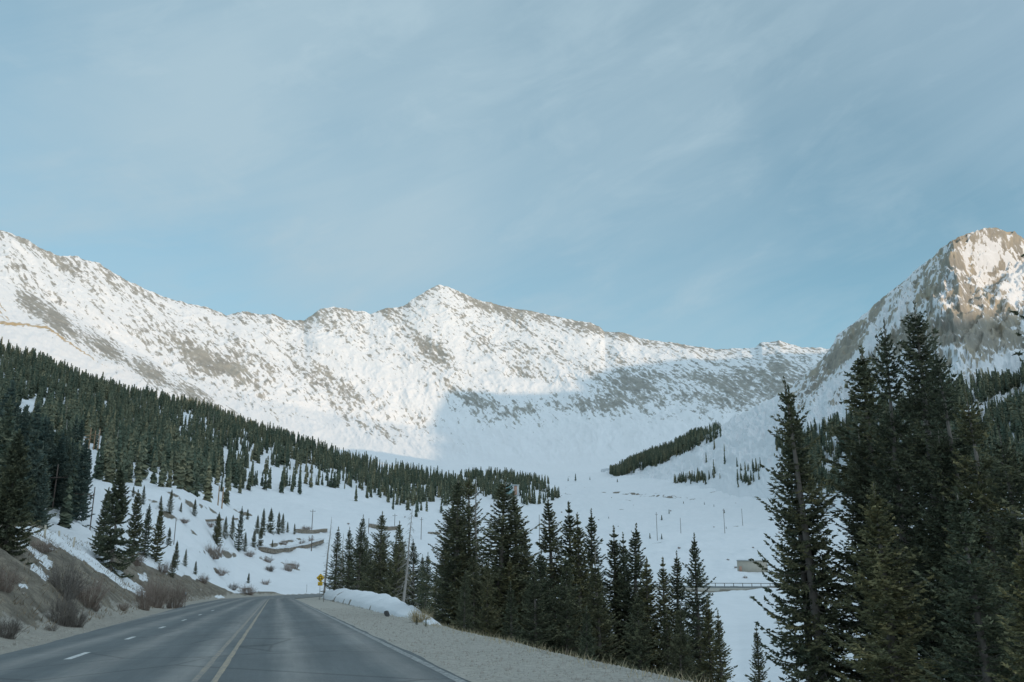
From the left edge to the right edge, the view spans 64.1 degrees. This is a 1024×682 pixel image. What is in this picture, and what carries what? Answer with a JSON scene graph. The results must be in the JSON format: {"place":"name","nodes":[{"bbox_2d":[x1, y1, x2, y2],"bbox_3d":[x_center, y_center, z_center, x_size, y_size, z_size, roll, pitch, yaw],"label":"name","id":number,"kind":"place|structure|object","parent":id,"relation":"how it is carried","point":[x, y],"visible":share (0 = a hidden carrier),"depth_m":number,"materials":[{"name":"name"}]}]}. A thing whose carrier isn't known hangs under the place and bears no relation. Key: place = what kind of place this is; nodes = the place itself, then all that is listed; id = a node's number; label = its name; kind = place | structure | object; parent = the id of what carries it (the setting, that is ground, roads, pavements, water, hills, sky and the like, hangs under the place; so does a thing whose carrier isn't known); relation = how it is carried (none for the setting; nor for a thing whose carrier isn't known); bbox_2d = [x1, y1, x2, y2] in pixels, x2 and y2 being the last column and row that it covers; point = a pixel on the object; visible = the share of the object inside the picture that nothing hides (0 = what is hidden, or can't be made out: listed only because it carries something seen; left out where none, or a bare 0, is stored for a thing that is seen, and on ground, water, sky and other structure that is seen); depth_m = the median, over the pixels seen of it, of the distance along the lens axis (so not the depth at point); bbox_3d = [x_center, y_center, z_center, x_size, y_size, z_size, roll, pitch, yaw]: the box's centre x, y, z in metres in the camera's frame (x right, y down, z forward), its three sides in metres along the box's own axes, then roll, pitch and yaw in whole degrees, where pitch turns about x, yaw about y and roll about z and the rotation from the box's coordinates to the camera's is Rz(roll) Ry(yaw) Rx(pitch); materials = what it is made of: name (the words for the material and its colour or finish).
{"place":"outdoors","nodes":[
{"label":"outdoors","id":0,"kind":"place"},
{"bbox_2d":[0,279,246,421],"bbox_3d":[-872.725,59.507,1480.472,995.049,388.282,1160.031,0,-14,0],"label":"mountain","id":1,"kind":"structure","parent":0,"point":[29,320],"depth_m":1375.26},
{"bbox_2d":[0,608,666,681],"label":"gravel","id":2,"kind":"structure","parent":0,"point":[542,654],"depth_m":19.34,"materials":[{"name":"gravel"}]},
{"bbox_2d":[0,585,774,681],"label":"road","id":3,"kind":"structure","parent":0,"point":[289,638],"depth_m":18.63,"materials":[{"name":"asphalt"}]},
{"bbox_2d":[191,595,318,681],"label":"yellow road marking faded","id":4,"kind":"object","parent":3,"relation":"on","point":[208,665],"visible":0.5,"depth_m":17.78,"materials":[{"name":"paint"}]},
{"bbox_2d":[211,595,320,681],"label":"yellow road marking","id":5,"kind":"object","parent":3,"relation":"on","point":[226,663],"visible":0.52,"depth_m":17.47,"materials":[{"name":"paint"}]},
{"bbox_2d":[294,587,700,681],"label":"road marking edge","id":6,"kind":"object","parent":3,"relation":"on","point":[450,676],"visible":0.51,"depth_m":17.08,"materials":[{"name":"white paint"}]},
{"bbox_2d":[0,230,829,471],"bbox_3d":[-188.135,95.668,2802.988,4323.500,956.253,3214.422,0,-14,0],"label":"mountain","id":7,"kind":"structure","parent":0,"point":[439,375],"depth_m":2646.74,"materials":[{"name":"snow"}]},
{"bbox_2d":[0,360,1021,681],"bbox_3d":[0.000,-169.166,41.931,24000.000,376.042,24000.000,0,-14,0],"label":"ground","id":8,"kind":"structure","parent":0,"point":[626,502],"depth_m":232.57,"materials":[{"name":"snow"}]},
{"bbox_2d":[0,395,23,504],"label":"spruce tree","id":9,"kind":"object","parent":8,"relation":"on","point":[6,433],"visible":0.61,"depth_m":74.36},
{"bbox_2d":[0,380,24,491],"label":"spruce tree","id":10,"kind":"object","parent":8,"relation":"on","point":[11,389],"visible":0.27,"depth_m":84.24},
{"bbox_2d":[0,558,25,592],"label":"bare shrub","id":11,"kind":"object","parent":8,"relation":"on","point":[9,586],"visible":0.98,"depth_m":30.27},
{"bbox_2d":[0,609,28,638],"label":"bare shrub","id":12,"kind":"object","parent":8,"relation":"on","point":[11,633],"visible":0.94,"depth_m":24.39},
{"bbox_2d":[0,428,44,564],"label":"spruce tree","id":13,"kind":"object","parent":8,"relation":"on","point":[15,500],"visible":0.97,"depth_m":40.69,"materials":[{"name":"green plant"}]},
{"bbox_2d":[13,405,36,438],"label":"spruce tree","id":14,"kind":"object","parent":8,"relation":"on","point":[22,416],"visible":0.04,"depth_m":98.22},
{"bbox_2d":[14,401,50,522],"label":"spruce tree","id":15,"kind":"object","parent":8,"relation":"on","point":[36,427],"visible":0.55,"depth_m":83.80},
{"bbox_2d":[23,465,53,526],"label":"spruce tree","id":16,"kind":"object","parent":8,"relation":"on","point":[38,485],"visible":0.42,"depth_m":83.05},
{"bbox_2d":[26,415,51,513],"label":"spruce tree","id":17,"kind":"object","parent":8,"relation":"on","point":[45,423],"visible":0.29,"depth_m":89.47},
{"bbox_2d":[30,469,49,528],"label":"spruce tree","id":18,"kind":"object","parent":8,"relation":"on","point":[42,491],"visible":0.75,"depth_m":82.14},
{"bbox_2d":[28,536,61,551],"bbox_3d":[-29.688,12.726,51.553,3.125,1.150,2.996,-2,-14,7],"label":"bare shrub","id":19,"kind":"object","parent":8,"relation":"on","point":[45,546],"visible":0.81,"depth_m":51.36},
{"bbox_2d":[43,417,63,507],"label":"spruce tree","id":20,"kind":"object","parent":8,"relation":"on","point":[50,447],"visible":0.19,"depth_m":132.14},
{"bbox_2d":[48,445,64,508],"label":"spruce tree","id":21,"kind":"object","parent":8,"relation":"on","point":[53,486],"visible":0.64,"depth_m":131.53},
{"bbox_2d":[49,433,68,506],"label":"spruce tree","id":22,"kind":"object","parent":8,"relation":"on","point":[61,463],"visible":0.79,"depth_m":132.15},
{"bbox_2d":[44,581,89,626],"bbox_3d":[-17.813,10.405,32.600,1.870,1.943,1.792,11,-18,-39],"label":"bare shrub","id":23,"kind":"object","parent":8,"relation":"on","point":[65,609],"visible":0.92,"depth_m":32.40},
{"bbox_2d":[43,553,92,599],"bbox_3d":[-21.195,11.002,38.739,2.986,2.389,2.863,2,-14,-9],"label":"bare shrub","id":24,"kind":"object","parent":8,"relation":"on","point":[66,579],"visible":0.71,"depth_m":38.51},
{"bbox_2d":[54,446,81,509],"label":"spruce tree","id":25,"kind":"object","parent":8,"relation":"on","point":[73,459],"visible":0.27,"depth_m":130.40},
{"bbox_2d":[65,440,94,527],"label":"spruce tree","id":26,"kind":"object","parent":8,"relation":"on","point":[82,476],"visible":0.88,"depth_m":122.60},
{"bbox_2d":[63,606,96,627],"bbox_3d":[-17.350,10.973,32.678,1.304,1.043,1.336,0,-14,2],"label":"bare shrub","id":27,"kind":"object","parent":8,"relation":"on","point":[75,622],"visible":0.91,"depth_m":32.56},
{"bbox_2d":[70,572,116,607],"bbox_3d":[-21.784,12.586,41.965,3.005,2.051,3.135,8,-16,-30],"label":"bare shrub","id":28,"kind":"object","parent":8,"relation":"on","point":[93,602],"visible":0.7,"depth_m":41.83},
{"bbox_2d":[88,487,113,552],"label":"spruce tree","id":29,"kind":"object","parent":8,"relation":"on","point":[104,524],"visible":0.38,"depth_m":80.75,"materials":[{"name":"green plant"}]},
{"bbox_2d":[0,523,217,633],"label":"dead grass","id":30,"kind":"structure","parent":8,"relation":"on","point":[38,533],"depth_m":51.73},
{"bbox_2d":[90,465,141,577],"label":"spruce tree","id":31,"kind":"object","parent":8,"relation":"on","point":[117,508],"visible":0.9,"depth_m":72.34,"materials":[{"name":"green plant"}]},
{"bbox_2d":[123,489,146,560],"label":"spruce tree","id":32,"kind":"object","parent":8,"relation":"on","point":[134,532],"visible":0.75,"depth_m":108.00,"materials":[{"name":"green plant"}]},
{"bbox_2d":[131,576,158,610],"bbox_3d":[-26.522,18.083,59.136,2.114,2.893,2.205,11,-18,-38],"label":"bare shrub","id":33,"kind":"object","parent":8,"relation":"on","point":[143,602],"visible":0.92,"depth_m":58.88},
{"bbox_2d":[139,504,155,557],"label":"spruce tree","id":34,"kind":"object","parent":8,"relation":"on","point":[145,533],"visible":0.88,"depth_m":131.19,"materials":[{"name":"green plant"}]},
{"bbox_2d":[147,504,167,565],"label":"spruce tree","id":35,"kind":"object","parent":8,"relation":"on","point":[158,538],"visible":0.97,"depth_m":132.88,"materials":[{"name":"green plant"}]},
{"bbox_2d":[140,567,174,607],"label":"bare shrub","id":36,"kind":"object","parent":8,"relation":"on","point":[159,597],"visible":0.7,"depth_m":67.64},
{"bbox_2d":[161,574,193,607],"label":"bare shrub","id":37,"kind":"object","parent":8,"relation":"on","point":[178,592],"visible":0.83,"depth_m":69.13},
{"bbox_2d":[204,540,226,558],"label":"bare shrub","id":38,"kind":"object","parent":8,"relation":"on","point":[218,554],"visible":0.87,"depth_m":180.73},
{"bbox_2d":[212,512,223,546],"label":"spruce tree","id":39,"kind":"object","parent":8,"relation":"on","point":[217,527],"visible":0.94,"depth_m":196.78,"materials":[{"name":"green plant"}]},
{"bbox_2d":[234,506,244,550],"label":"spruce tree","id":40,"kind":"object","parent":8,"relation":"on","point":[239,531],"visible":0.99,"depth_m":216.28,"materials":[{"name":"green plant"}]},
{"bbox_2d":[258,538,324,552],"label":"retaining wall","id":41,"kind":"structure","parent":8,"relation":"on","point":[290,548],"depth_m":250.44,"materials":[{"name":"stone"}]},
{"bbox_2d":[320,526,342,594],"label":"spruce tree","id":42,"kind":"object","parent":8,"relation":"on","point":[337,544],"visible":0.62,"depth_m":133.89,"materials":[{"name":"green plant"}]},
{"bbox_2d":[334,527,357,588],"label":"spruce tree","id":43,"kind":"object","parent":8,"relation":"on","point":[348,555],"visible":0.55,"depth_m":119.18,"materials":[{"name":"green plant"}]},
{"bbox_2d":[339,514,373,590],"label":"spruce tree","id":44,"kind":"object","parent":8,"relation":"on","point":[358,551],"visible":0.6,"depth_m":113.86,"materials":[{"name":"green plant"}]},
{"bbox_2d":[355,511,393,593],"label":"spruce tree","id":45,"kind":"object","parent":8,"relation":"on","point":[381,569],"visible":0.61,"depth_m":100.06,"materials":[{"name":"green plant"}]},
{"bbox_2d":[322,588,440,625],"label":"snow bank","id":46,"kind":"structure","parent":8,"relation":"on","point":[376,602],"depth_m":59.55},
{"bbox_2d":[373,520,417,606],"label":"spruce tree","id":47,"kind":"object","parent":8,"relation":"on","point":[397,562],"visible":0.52,"depth_m":92.56,"materials":[{"name":"green plant"}]},
{"bbox_2d":[394,513,419,604],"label":"dead tree","id":48,"kind":"object","parent":8,"relation":"on","point":[405,581],"visible":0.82,"depth_m":88.97,"materials":[{"name":"grey wood"}]},
{"bbox_2d":[399,540,431,606],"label":"spruce tree","id":49,"kind":"object","parent":8,"relation":"on","point":[416,556],"visible":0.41,"depth_m":95.56,"materials":[{"name":"green plant"}]},
{"bbox_2d":[405,605,431,622],"bbox_3d":[-3.869,11.486,34.509,1.585,0.780,1.546,-4,-15,17],"label":"bare shrub","id":50,"kind":"object","parent":8,"relation":"on","point":[422,617],"visible":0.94,"depth_m":34.38,"materials":[{"name":"plant"}]},
{"bbox_2d":[410,554,432,608],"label":"spruce tree","id":51,"kind":"object","parent":8,"relation":"on","point":[420,570],"visible":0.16,"depth_m":92.48,"materials":[{"name":"green plant"}]},
{"bbox_2d":[410,552,437,612],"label":"spruce tree","id":52,"kind":"object","parent":8,"relation":"on","point":[419,594],"visible":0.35,"depth_m":76.22,"materials":[{"name":"green plant"}]},
{"bbox_2d":[407,476,486,627],"bbox_3d":[-3.436,12.526,45.383,5.462,10.042,4.978,13,-19,-42],"label":"spruce tree","id":53,"kind":"object","parent":8,"relation":"on","point":[458,536],"visible":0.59,"depth_m":45.26,"materials":[{"name":"green plant"}]},
{"bbox_2d":[440,547,475,629],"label":"spruce tree","id":54,"kind":"object","parent":8,"relation":"on","point":[457,586],"visible":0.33,"depth_m":44.34,"materials":[{"name":"green plant"}]},
{"bbox_2d":[421,473,496,628],"bbox_3d":[-2.682,13.171,47.049,4.559,11.189,4.243,4,-15,-17],"label":"spruce tree","id":55,"kind":"object","parent":8,"relation":"on","point":[467,494],"visible":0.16,"depth_m":47.51,"materials":[{"name":"green plant"}]},
{"bbox_2d":[451,571,477,631],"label":"spruce tree","id":56,"kind":"object","parent":8,"relation":"on","point":[464,588],"visible":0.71,"depth_m":32.28,"materials":[{"name":"green plant"}]},
{"bbox_2d":[451,552,497,635],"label":"spruce tree","id":57,"kind":"object","parent":8,"relation":"on","point":[473,591],"visible":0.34,"depth_m":40.71,"materials":[{"name":"green plant"}]},
{"bbox_2d":[470,562,505,637],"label":"spruce tree","id":58,"kind":"object","parent":8,"relation":"on","point":[487,592],"visible":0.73,"depth_m":38.06,"materials":[{"name":"green plant"}]},
{"bbox_2d":[442,476,558,640],"bbox_3d":[-0.506,12.490,42.736,6.930,10.703,6.317,-12,-18,40],"label":"spruce tree","id":59,"kind":"object","parent":8,"relation":"on","point":[502,543],"visible":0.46,"depth_m":42.42,"materials":[{"name":"green plant"}]},
{"bbox_2d":[484,557,524,640],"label":"spruce tree","id":60,"kind":"object","parent":8,"relation":"on","point":[510,569],"visible":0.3,"depth_m":40.90,"materials":[{"name":"green plant"}]},
{"bbox_2d":[0,337,1023,528],"bbox_3d":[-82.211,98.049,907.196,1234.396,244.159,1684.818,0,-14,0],"label":"forest","id":61,"kind":"object","parent":8,"relation":"on","point":[195,462],"visible":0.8,"depth_m":686.08,"materials":[{"name":"plant"}]},
{"bbox_2d":[500,581,529,644],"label":"spruce tree","id":62,"kind":"object","parent":8,"relation":"on","point":[510,607],"visible":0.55,"depth_m":35.11,"materials":[{"name":"green plant"}]},
{"bbox_2d":[488,496,560,646],"bbox_3d":[0.442,13.158,42.974,5.052,10.506,4.786,1,-14,-4],"label":"spruce tree","id":63,"kind":"object","parent":8,"relation":"on","point":[514,509],"visible":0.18,"depth_m":43.39,"materials":[{"name":"green plant"}]},
{"bbox_2d":[332,601,728,681],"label":"dry grass","id":64,"kind":"structure","parent":8,"relation":"on","point":[549,651],"depth_m":16.78,"materials":[{"name":"plant"}]},
{"bbox_2d":[504,550,570,652],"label":"spruce tree","id":65,"kind":"object","parent":8,"relation":"on","point":[540,571],"visible":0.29,"depth_m":39.12,"materials":[{"name":"green plant"}]},
{"bbox_2d":[513,564,562,652],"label":"spruce tree","id":66,"kind":"object","parent":8,"relation":"on","point":[537,631],"visible":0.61,"depth_m":37.19,"materials":[{"name":"green plant"}]},
{"bbox_2d":[522,493,587,644],"bbox_3d":[2.340,14.049,43.733,5.126,11.676,4.856,2,-14,-10],"label":"spruce tree","id":67,"kind":"object","parent":8,"relation":"on","point":[553,547],"visible":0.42,"depth_m":44.34,"materials":[{"name":"green plant"}]},
{"bbox_2d":[537,555,606,659],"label":"spruce tree","id":68,"kind":"object","parent":8,"relation":"on","point":[566,631],"visible":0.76,"depth_m":37.71,"materials":[{"name":"green plant"}]},
{"bbox_2d":[553,501,604,651],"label":"spruce tree","id":69,"kind":"object","parent":8,"relation":"on","point":[569,521],"visible":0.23,"depth_m":45.50,"materials":[{"name":"green plant"}]},
{"bbox_2d":[556,512,618,660],"bbox_3d":[3.251,14.499,42.650,5.087,11.031,3.903,-3,-14,12],"label":"spruce tree","id":70,"kind":"object","parent":8,"relation":"on","point":[578,573],"visible":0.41,"depth_m":43.16,"materials":[{"name":"green plant"}]},
{"bbox_2d":[577,605,597,660],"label":"spruce tree","id":71,"kind":"object","parent":8,"relation":"on","point":[586,638],"visible":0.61,"depth_m":32.92,"materials":[{"name":"green plant"}]},
{"bbox_2d":[576,508,613,648],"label":"spruce tree","id":72,"kind":"object","parent":8,"relation":"on","point":[592,529],"visible":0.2,"depth_m":47.26,"materials":[{"name":"green plant"}]},
{"bbox_2d":[572,561,629,666],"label":"spruce tree","id":73,"kind":"object","parent":8,"relation":"on","point":[603,640],"visible":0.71,"depth_m":38.59,"materials":[{"name":"green plant"}]},
{"bbox_2d":[596,525,632,662],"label":"spruce tree","id":74,"kind":"object","parent":8,"relation":"on","point":[614,552],"visible":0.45,"depth_m":43.72,"materials":[{"name":"green plant"}]},
{"bbox_2d":[608,567,632,659],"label":"spruce tree","id":75,"kind":"object","parent":8,"relation":"on","point":[621,618],"visible":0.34,"depth_m":43.05,"materials":[{"name":"green plant"}]},
{"bbox_2d":[610,532,637,639],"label":"spruce tree","id":76,"kind":"object","parent":8,"relation":"on","point":[623,541],"visible":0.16,"depth_m":45.82,"materials":[{"name":"green plant"}]},
{"bbox_2d":[603,523,662,666],"bbox_3d":[6.322,14.823,42.366,4.879,10.608,4.622,-7,-16,26],"label":"spruce tree","id":77,"kind":"object","parent":8,"relation":"on","point":[636,567],"visible":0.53,"depth_m":42.52,"materials":[{"name":"green plant"}]},
{"bbox_2d":[609,592,666,674],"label":"spruce tree","id":78,"kind":"object","parent":8,"relation":"on","point":[638,638],"visible":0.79,"depth_m":36.23,"materials":[{"name":"green plant"}]},
{"bbox_2d":[621,557,663,671],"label":"spruce tree","id":79,"kind":"object","parent":8,"relation":"on","point":[647,581],"visible":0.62,"depth_m":41.32,"materials":[{"name":"green plant"}]},
{"bbox_2d":[650,605,679,675],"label":"spruce tree","id":80,"kind":"object","parent":8,"relation":"on","point":[667,636],"visible":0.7,"depth_m":37.49,"materials":[{"name":"green plant"}]},
{"bbox_2d":[650,557,698,681],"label":"spruce tree","id":81,"kind":"object","parent":8,"relation":"on","point":[665,599],"visible":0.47,"depth_m":41.27,"materials":[{"name":"green plant"}]},
{"bbox_2d":[657,550,703,675],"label":"spruce tree","id":82,"kind":"object","parent":8,"relation":"on","point":[676,567],"visible":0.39,"depth_m":42.27,"materials":[{"name":"green plant"}]},
{"bbox_2d":[663,605,705,681],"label":"spruce tree","id":83,"kind":"object","parent":8,"relation":"on","point":[680,620],"visible":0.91,"depth_m":35.95,"materials":[{"name":"green plant"}]},
{"bbox_2d":[671,533,737,680],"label":"spruce tree","id":84,"kind":"object","parent":8,"relation":"on","point":[695,604],"visible":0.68,"depth_m":40.82,"materials":[{"name":"green plant"}]},
{"bbox_2d":[692,598,726,681],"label":"spruce tree","id":85,"kind":"object","parent":8,"relation":"on","point":[708,633],"visible":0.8,"depth_m":37.60,"materials":[{"name":"green plant"}]},
{"bbox_2d":[707,610,734,681],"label":"spruce tree","id":86,"kind":"object","parent":8,"relation":"on","point":[719,652],"visible":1,"depth_m":36.54,"materials":[{"name":"green plant"}]},
{"bbox_2d":[736,559,767,571],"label":"concrete building","id":87,"kind":"structure","parent":8,"relation":"on","point":[746,566],"depth_m":297.23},
{"bbox_2d":[748,624,770,681],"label":"spruce tree","id":88,"kind":"object","parent":8,"relation":"on","point":[758,657],"visible":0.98,"depth_m":32.50,"materials":[{"name":"green plant"}]},
{"bbox_2d":[748,385,860,681],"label":"spruce tree","id":89,"kind":"object","parent":8,"relation":"on","point":[800,657],"visible":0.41,"depth_m":28.50,"materials":[{"name":"green plant"}]},
{"bbox_2d":[743,376,873,681],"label":"spruce tree","id":90,"kind":"object","parent":8,"relation":"on","point":[806,548],"visible":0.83,"depth_m":27.70,"materials":[{"name":"green plant"}]},
{"bbox_2d":[807,432,929,681],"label":"spruce tree","id":91,"kind":"object","parent":8,"relation":"on","point":[854,476],"visible":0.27,"depth_m":27.79,"materials":[{"name":"green plant"}]},
{"bbox_2d":[778,344,969,681],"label":"spruce tree","id":92,"kind":"object","parent":8,"relation":"on","point":[864,378],"visible":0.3,"depth_m":29.99,"materials":[{"name":"green plant"}]},
{"bbox_2d":[836,320,940,680],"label":"spruce tree","id":93,"kind":"object","parent":8,"relation":"on","point":[892,423],"visible":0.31,"depth_m":27.24,"materials":[{"name":"green plant"}]},
{"bbox_2d":[818,482,972,681],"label":"spruce tree","id":94,"kind":"object","parent":8,"relation":"on","point":[890,660],"visible":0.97,"depth_m":21.53,"materials":[{"name":"green plant"}]},
{"bbox_2d":[823,302,1002,681],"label":"spruce tree","id":95,"kind":"object","parent":8,"relation":"on","point":[914,411],"visible":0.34,"depth_m":25.93,"materials":[{"name":"green plant"}]},
{"bbox_2d":[889,416,980,668],"bbox_3d":[15.116,8.630,29.299,4.903,12.261,4.563,-12,-18,40],"label":"spruce tree","id":96,"kind":"object","parent":8,"relation":"on","point":[916,484],"visible":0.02,"depth_m":30.08,"materials":[{"name":"green plant"}]},
{"bbox_2d":[883,431,991,681],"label":"spruce tree","id":97,"kind":"object","parent":8,"relation":"on","point":[938,459],"visible":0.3,"depth_m":24.07,"materials":[{"name":"green plant"}]},
{"bbox_2d":[900,340,1013,681],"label":"spruce tree","id":98,"kind":"object","parent":8,"relation":"on","point":[950,438],"visible":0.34,"depth_m":24.51,"materials":[{"name":"green plant"}]},
{"bbox_2d":[912,487,1023,681],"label":"spruce tree","id":99,"kind":"object","parent":8,"relation":"on","point":[969,597],"visible":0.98,"depth_m":15.88,"materials":[{"name":"green plant"}]},
{"bbox_2d":[925,387,1023,681],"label":"spruce tree","id":100,"kind":"object","parent":8,"relation":"on","point":[984,502],"visible":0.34,"depth_m":22.86,"materials":[{"name":"green plant"}]},
{"bbox_2d":[949,427,1023,681],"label":"spruce tree","id":101,"kind":"object","parent":8,"relation":"on","point":[1016,525],"visible":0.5,"depth_m":18.11,"materials":[{"name":"green plant"}]},
{"bbox_2d":[973,254,1023,649],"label":"spruce tree","id":102,"kind":"object","parent":8,"relation":"on","point":[1013,538],"visible":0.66,"depth_m":17.49,"materials":[{"name":"green plant"}]},
{"bbox_2d":[984,533,1023,681],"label":"spruce tree","id":103,"kind":"object","parent":8,"relation":"on","point":[1019,573],"visible":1,"depth_m":13.46,"materials":[{"name":"green plant"}]},
{"bbox_2d":[0,0,1023,349],"label":"sky","id":104,"kind":"structure","parent":0,"point":[715,174],"materials":[{"name":"blue"}]},
{"bbox_2d":[601,227,1023,512],"bbox_3d":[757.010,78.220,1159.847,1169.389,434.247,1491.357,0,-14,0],"label":"mountain","id":105,"kind":"structure","parent":0,"point":[966,291],"depth_m":973.83,"materials":[{"name":"snow"}]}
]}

